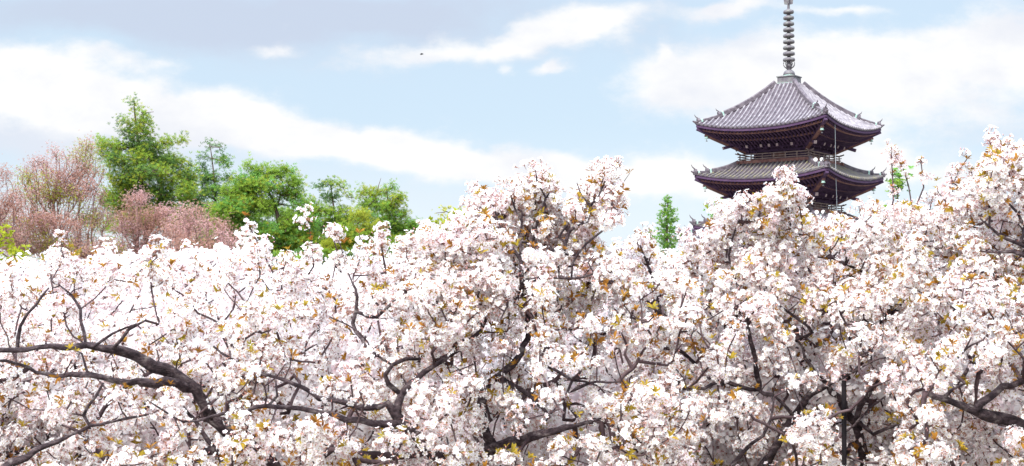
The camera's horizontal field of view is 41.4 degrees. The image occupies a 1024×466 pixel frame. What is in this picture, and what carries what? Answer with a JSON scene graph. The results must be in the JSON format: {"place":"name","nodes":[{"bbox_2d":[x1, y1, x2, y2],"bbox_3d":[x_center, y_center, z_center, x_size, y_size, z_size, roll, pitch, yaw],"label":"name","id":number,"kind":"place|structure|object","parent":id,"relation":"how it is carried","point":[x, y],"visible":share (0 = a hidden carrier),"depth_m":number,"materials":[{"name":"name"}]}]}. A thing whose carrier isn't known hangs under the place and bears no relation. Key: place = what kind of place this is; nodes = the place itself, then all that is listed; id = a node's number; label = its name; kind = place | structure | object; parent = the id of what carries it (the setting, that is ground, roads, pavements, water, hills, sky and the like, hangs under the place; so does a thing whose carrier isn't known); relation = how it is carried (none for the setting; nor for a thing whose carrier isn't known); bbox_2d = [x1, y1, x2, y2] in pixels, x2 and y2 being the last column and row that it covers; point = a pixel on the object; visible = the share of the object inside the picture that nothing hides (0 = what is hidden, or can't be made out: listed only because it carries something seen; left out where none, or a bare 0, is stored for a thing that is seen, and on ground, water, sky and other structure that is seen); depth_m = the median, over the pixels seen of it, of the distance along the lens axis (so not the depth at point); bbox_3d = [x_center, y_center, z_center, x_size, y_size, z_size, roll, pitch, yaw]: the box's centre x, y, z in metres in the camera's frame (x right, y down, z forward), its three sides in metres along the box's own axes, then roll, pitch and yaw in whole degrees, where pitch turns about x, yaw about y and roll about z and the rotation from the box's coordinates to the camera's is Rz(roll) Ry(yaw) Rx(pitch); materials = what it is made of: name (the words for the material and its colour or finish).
{"place":"outdoors","nodes":[
{"label":"outdoors","id":0,"kind":"place"},
{"bbox_2d":[270,246,399,270],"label":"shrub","id":1,"kind":"object","parent":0,"point":[325,251],"visible":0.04,"depth_m":49.51,"materials":[{"name":"plant"}]},
{"bbox_2d":[431,205,454,225],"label":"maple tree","id":2,"kind":"object","parent":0,"point":[444,209],"visible":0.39,"depth_m":49.95,"materials":[{"name":"yellow plant"}]},
{"bbox_2d":[428,201,467,232],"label":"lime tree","id":3,"kind":"object","parent":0,"point":[437,221],"visible":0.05,"depth_m":48.06,"materials":[{"name":"green plant"}]},
{"bbox_2d":[0,0,1023,269],"label":"sky","id":4,"kind":"structure","parent":0,"point":[345,89],"materials":[{"name":"blue"}]},
{"bbox_2d":[677,225,740,256],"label":"temple hall","id":5,"kind":"structure","parent":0,"point":[694,233],"depth_m":133.00,"materials":[{"name":"tile"}]},
{"bbox_3d":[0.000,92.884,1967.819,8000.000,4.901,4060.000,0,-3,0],"label":"ground","id":6,"kind":"structure","parent":0,"visible":0},
{"bbox_2d":[0,223,34,267],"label":"shrub","id":7,"kind":"object","parent":6,"relation":"on","point":[11,252],"visible":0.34,"depth_m":33.94,"materials":[{"name":"yellow plant"}]},
{"bbox_2d":[0,153,41,249],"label":"budding cherry tree","id":8,"kind":"object","parent":6,"relation":"on","point":[9,205],"visible":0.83,"depth_m":39.99,"materials":[{"name":"pink plant"}]},
{"bbox_2d":[0,261,44,280],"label":"cherry tree","id":9,"kind":"object","parent":6,"relation":"on","point":[4,263],"depth_m":23.18,"materials":[{"name":"white plant"}]},
{"bbox_2d":[0,134,129,265],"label":"budding cherry tree","id":10,"kind":"object","parent":6,"relation":"on","point":[44,219],"visible":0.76,"depth_m":41.74,"materials":[{"name":"pink plant"}]},
{"bbox_2d":[0,247,147,464],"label":"cherry tree","id":11,"kind":"object","parent":6,"relation":"on","point":[74,283],"visible":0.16,"depth_m":12.28,"materials":[{"name":"white plant"}]},
{"bbox_2d":[0,250,224,465],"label":"cherry tree","id":12,"kind":"object","parent":6,"relation":"on","point":[20,278],"visible":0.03,"depth_m":13.39,"materials":[{"name":"white plant"}]},
{"bbox_2d":[0,229,288,465],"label":"cherry tree","id":13,"kind":"object","parent":6,"relation":"on","point":[19,354],"visible":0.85,"depth_m":10.61,"materials":[{"name":"white plant"}]},
{"bbox_2d":[96,182,196,255],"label":"budding cherry tree","id":14,"kind":"object","parent":6,"relation":"on","point":[137,228],"visible":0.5,"depth_m":43.91,"materials":[{"name":"pink plant"}]},
{"bbox_2d":[92,94,204,246],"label":"pine tree","id":15,"kind":"object","parent":6,"relation":"on","point":[131,175],"visible":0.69,"depth_m":59.59,"materials":[{"name":"green plant"}]},
{"bbox_2d":[0,237,308,437],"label":"cherry tree","id":16,"kind":"object","parent":6,"relation":"on","point":[129,261],"visible":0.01,"depth_m":18.12,"materials":[{"name":"white plant"}]},
{"bbox_2d":[89,239,265,299],"bbox_3d":[-5.907,2.458,24.572,6.075,4.725,5.938,-1,-3,23],"label":"cherry tree","id":17,"kind":"object","parent":6,"relation":"on","point":[189,251],"depth_m":24.43,"materials":[{"name":"white plant"}]},
{"bbox_2d":[114,200,244,261],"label":"budding cherry tree","id":18,"kind":"object","parent":6,"relation":"on","point":[208,224],"visible":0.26,"depth_m":40.83,"materials":[{"name":"pink plant"}]},
{"bbox_2d":[176,137,235,233],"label":"pine tree","id":19,"kind":"object","parent":6,"relation":"on","point":[209,178],"visible":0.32,"depth_m":62.89,"materials":[{"name":"green plant"}]},
{"bbox_2d":[170,202,298,251],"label":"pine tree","id":20,"kind":"object","parent":6,"relation":"on","point":[269,216],"visible":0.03,"depth_m":65.70,"materials":[{"name":"green plant"}]},
{"bbox_2d":[0,230,500,465],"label":"cherry tree","id":21,"kind":"object","parent":6,"relation":"on","point":[351,348],"visible":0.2,"depth_m":12.62,"materials":[{"name":"white plant"}]},
{"bbox_2d":[200,151,324,252],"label":"pine tree","id":22,"kind":"object","parent":6,"relation":"on","point":[241,195],"visible":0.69,"depth_m":57.54,"materials":[{"name":"green plant"}]},
{"bbox_2d":[241,257,366,276],"bbox_3d":[-5.624,2.899,34.029,6.356,4.688,6.235,0,-3,-9],"label":"cherry tree","id":23,"kind":"object","parent":6,"relation":"on","point":[324,263],"depth_m":34.05,"materials":[{"name":"white plant"}]},
{"bbox_2d":[147,202,493,465],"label":"cherry tree","id":24,"kind":"object","parent":6,"relation":"on","point":[384,415],"visible":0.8,"depth_m":10.48,"materials":[{"name":"white plant"}]},
{"bbox_2d":[301,175,365,251],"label":"pine tree","id":25,"kind":"object","parent":6,"relation":"on","point":[330,211],"visible":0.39,"depth_m":63.84,"materials":[{"name":"green plant"}]},
{"bbox_2d":[294,203,405,251],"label":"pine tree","id":26,"kind":"object","parent":6,"relation":"on","point":[372,215],"visible":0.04,"depth_m":67.39,"materials":[{"name":"green plant"}]},
{"bbox_2d":[315,202,386,256],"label":"pine tree","id":27,"kind":"object","parent":6,"relation":"on","point":[352,233],"visible":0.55,"depth_m":55.71,"materials":[{"name":"green plant"}]},
{"bbox_2d":[172,259,535,443],"bbox_3d":[-2.139,2.462,18.860,5.576,4.193,5.684,0,-3,9],"label":"cherry tree","id":28,"kind":"object","parent":6,"relation":"on","point":[288,416],"visible":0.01,"depth_m":17.97,"materials":[{"name":"white plant"}]},
{"bbox_2d":[319,243,440,309],"bbox_3d":[-1.987,2.450,22.973,5.770,4.592,5.904,0,-3,-3],"label":"cherry tree","id":29,"kind":"object","parent":6,"relation":"on","point":[388,260],"depth_m":22.58,"materials":[{"name":"white plant"}]},
{"bbox_2d":[348,178,422,262],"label":"pine tree","id":30,"kind":"object","parent":6,"relation":"on","point":[387,207],"visible":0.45,"depth_m":61.78,"materials":[{"name":"green plant"}]},
{"bbox_2d":[401,155,707,465],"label":"cherry tree","id":31,"kind":"object","parent":6,"relation":"on","point":[497,237],"visible":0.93,"depth_m":10.63,"materials":[{"name":"white plant"}]},
{"bbox_2d":[314,254,818,465],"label":"cherry tree","id":32,"kind":"object","parent":6,"relation":"on","point":[612,374],"visible":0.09,"depth_m":13.09,"materials":[{"name":"white plant"}]},
{"bbox_2d":[538,237,706,272],"bbox_3d":[1.796,2.395,22.521,6.001,4.667,5.865,0,-3,-11],"label":"cherry tree","id":33,"kind":"object","parent":6,"relation":"on","point":[673,254],"depth_m":22.57,"materials":[{"name":"white plant"}]},
{"bbox_2d":[517,266,786,461],"bbox_3d":[2.122,2.488,18.459,5.558,4.099,5.452,-2,-3,32],"label":"cherry tree","id":34,"kind":"object","parent":6,"relation":"on","point":[587,366],"visible":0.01,"depth_m":16.72,"materials":[{"name":"white plant"}]},
{"bbox_2d":[646,227,658,254],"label":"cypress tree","id":35,"kind":"object","parent":6,"relation":"on","point":[652,235],"visible":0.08,"depth_m":71.82,"materials":[{"name":"plant"}]},
{"bbox_2d":[652,194,682,261],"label":"cypress tree","id":36,"kind":"object","parent":6,"relation":"on","point":[665,224],"visible":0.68,"depth_m":69.87,"materials":[{"name":"green plant"}]},
{"bbox_2d":[659,247,682,261],"bbox_3d":[4.965,2.780,34.820,6.343,5.006,6.332,1,-3,-16],"label":"cherry tree","id":37,"kind":"object","parent":6,"relation":"on","point":[670,252],"depth_m":34.46,"materials":[{"name":"white plant"}]},
{"bbox_2d":[702,197,722,237],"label":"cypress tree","id":38,"kind":"object","parent":6,"relation":"on","point":[707,207],"visible":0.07,"depth_m":71.91,"materials":[{"name":"green plant"}]},
{"bbox_2d":[689,0,886,255],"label":"pagoda","id":39,"kind":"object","parent":6,"relation":"on","point":[771,126],"visible":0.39,"depth_m":115.28,"materials":[{"name":"tile"}]},
{"bbox_2d":[835,135,836,202],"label":"conductor cable","id":40,"kind":"object","parent":39,"relation":"attached to","point":[835,166],"visible":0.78,"depth_m":111.11,"materials":[{"name":"grey metal"}]},
{"bbox_2d":[614,139,977,465],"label":"cherry tree","id":41,"kind":"object","parent":6,"relation":"on","point":[759,285],"visible":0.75,"depth_m":11.75,"materials":[{"name":"white plant"}]},
{"bbox_2d":[604,252,1023,465],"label":"cherry tree","id":42,"kind":"object","parent":6,"relation":"on","point":[729,456],"visible":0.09,"depth_m":12.55,"materials":[{"name":"white plant"}]},
{"bbox_2d":[842,380,846,465],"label":"support pole","id":43,"kind":"object","parent":6,"relation":"on","point":[844,441],"visible":1,"depth_m":11.28,"materials":[{"name":"grey metal"}]},
{"bbox_2d":[881,165,913,242],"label":"broadleaf tree","id":44,"kind":"object","parent":6,"relation":"on","point":[899,182],"visible":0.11,"depth_m":59.97,"materials":[{"name":"green plant"}]},
{"bbox_2d":[798,279,1023,465],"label":"cherry tree","id":45,"kind":"object","parent":6,"relation":"on","point":[1005,453],"visible":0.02,"depth_m":13.07,"materials":[{"name":"white plant"}]},
{"bbox_2d":[882,125,1023,465],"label":"cherry tree","id":46,"kind":"object","parent":6,"relation":"on","point":[971,266],"visible":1,"depth_m":10.65,"materials":[{"name":"white plant"}]}
]}

